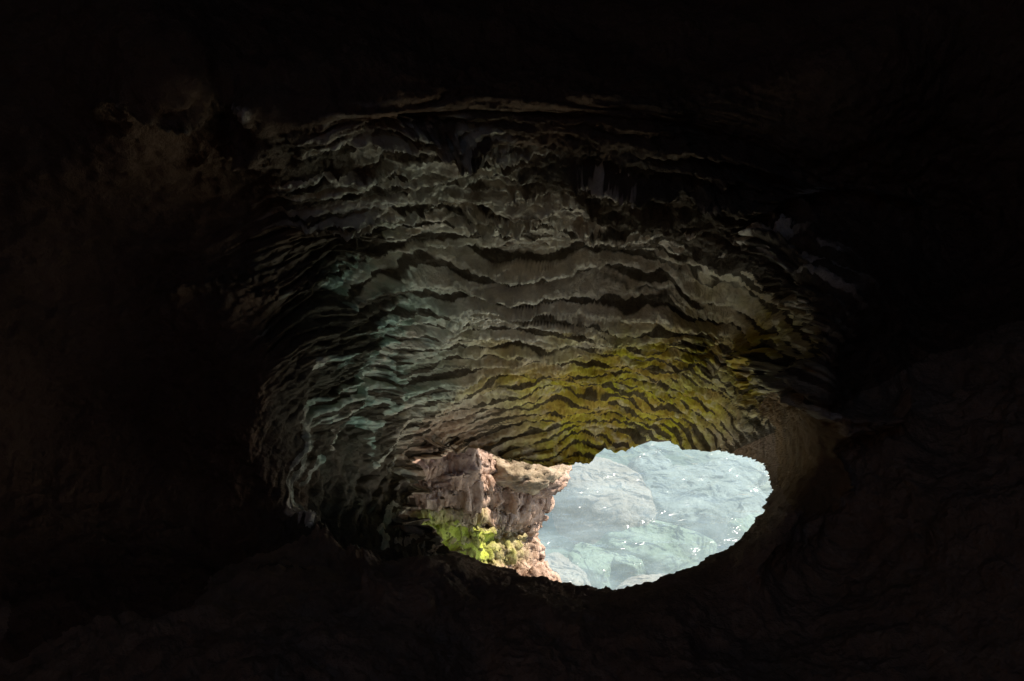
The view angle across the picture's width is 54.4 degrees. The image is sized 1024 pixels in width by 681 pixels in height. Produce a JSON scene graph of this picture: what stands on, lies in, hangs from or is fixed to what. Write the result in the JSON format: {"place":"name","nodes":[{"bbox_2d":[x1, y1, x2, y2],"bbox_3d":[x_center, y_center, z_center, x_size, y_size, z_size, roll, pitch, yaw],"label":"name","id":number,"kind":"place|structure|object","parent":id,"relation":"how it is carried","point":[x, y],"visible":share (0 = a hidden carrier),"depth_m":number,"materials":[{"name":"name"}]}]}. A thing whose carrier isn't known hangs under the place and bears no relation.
{"place":"outdoors","nodes":[
{"label":"outdoors","id":0,"kind":"place"},
{"bbox_2d":[0,46,854,661],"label":"rock overhang","id":1,"kind":"object","parent":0,"point":[278,298],"visible":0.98,"depth_m":2.41,"materials":[{"name":"stone"}]},
{"bbox_2d":[0,320,1023,680],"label":"cave floor","id":2,"kind":"structure","parent":0,"point":[904,562],"depth_m":1.71,"materials":[{"name":"black stone"}]},
{"bbox_2d":[758,392,853,516],"bbox_3d":[0.626,0.198,2.377,0.124,0.710,1.209,4,30,7],"label":"rock slab","id":3,"kind":"object","parent":2,"relation":"on","point":[813,476],"visible":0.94,"depth_m":1.84,"materials":[{"name":"brown stone"}]},
{"bbox_2d":[0,0,1023,567],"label":"cave ceiling","id":4,"kind":"structure","parent":0,"point":[914,108],"depth_m":2.35,"materials":[{"name":"stone"}]},
{"bbox_2d":[538,441,772,557],"bbox_3d":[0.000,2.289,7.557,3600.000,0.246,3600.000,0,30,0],"label":"seabed","id":5,"kind":"structure","parent":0,"point":[551,538],"depth_m":9.58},
{"bbox_2d":[403,448,571,582],"bbox_3d":[-0.322,1.410,5.152,1.254,3.446,2.483,0,30,0],"label":"rock outcrop","id":6,"kind":"object","parent":5,"relation":"on","point":[482,506],"visible":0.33,"depth_m":4.54,"materials":[{"name":"beige stone"}]},
{"bbox_2d":[544,552,590,585],"bbox_3d":[0.358,2.009,7.989,0.612,0.538,0.576,0,30,0],"label":"boulder","id":7,"kind":"object","parent":5,"relation":"on","point":[561,565],"visible":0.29,"depth_m":7.88,"materials":[{"name":"grey stone"}]},
{"bbox_2d":[567,542,619,589],"bbox_3d":[0.641,1.959,8.154,0.520,0.488,0.443,17,34,26],"label":"boulder","id":8,"kind":"object","parent":5,"relation":"on","point":[593,563],"visible":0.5,"depth_m":8.03,"materials":[{"name":"grey stone"}]},
{"bbox_2d":[552,457,656,544],"bbox_3d":[0.777,1.464,8.936,0.945,0.716,1.358,0,30,0],"label":"boulder","id":9,"kind":"object","parent":5,"relation":"on","point":[592,515],"visible":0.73,"depth_m":8.51,"materials":[{"name":"grey stone"}]},
{"bbox_2d":[612,554,644,582],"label":"boulder","id":10,"kind":"object","parent":5,"relation":"on","point":[625,566],"visible":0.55,"depth_m":8.02,"materials":[{"name":"grey stone"}]},
{"bbox_2d":[614,573,665,589],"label":"boulder","id":11,"kind":"object","parent":5,"relation":"on","point":[637,579],"visible":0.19,"depth_m":7.77,"materials":[{"name":"white stone"}]},
{"bbox_2d":[627,449,672,477],"bbox_3d":[1.282,1.321,9.319,0.459,0.466,0.517,-15,33,-24],"label":"boulder","id":12,"kind":"object","parent":5,"relation":"on","point":[643,464],"visible":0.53,"depth_m":9.22,"materials":[{"name":"grey stone"}]},
{"bbox_2d":[594,520,718,574],"bbox_3d":[1.164,1.793,8.488,1.187,0.532,0.705,16,34,26],"label":"boulder","id":13,"kind":"object","parent":5,"relation":"on","point":[656,546],"visible":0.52,"depth_m":8.24,"materials":[{"name":"grey stone"}]},
{"bbox_2d":[643,465,766,545],"bbox_3d":[1.712,1.524,8.885,1.191,0.666,1.211,-17,34,-27],"label":"boulder","id":14,"kind":"object","parent":5,"relation":"on","point":[686,496],"visible":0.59,"depth_m":8.61,"materials":[{"name":"grey stone"}]},
{"bbox_2d":[704,455,767,487],"bbox_3d":[2.060,1.348,9.261,0.671,0.460,0.554,11,32,18],"label":"boulder","id":15,"kind":"object","parent":5,"relation":"on","point":[752,471],"visible":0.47,"depth_m":9.18,"materials":[{"name":"grey stone"}]},
{"bbox_2d":[724,512,759,546],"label":"boulder","id":16,"kind":"object","parent":5,"relation":"on","point":[737,528],"visible":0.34,"depth_m":8.38,"materials":[{"name":"grey stone"}]},
{"bbox_2d":[562,447,765,578],"bbox_3d":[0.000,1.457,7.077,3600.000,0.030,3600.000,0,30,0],"label":"sea water","id":17,"kind":"structure","parent":0,"point":[659,480],"depth_m":7.62,"materials":[{"name":"grey liquid"}]}
]}

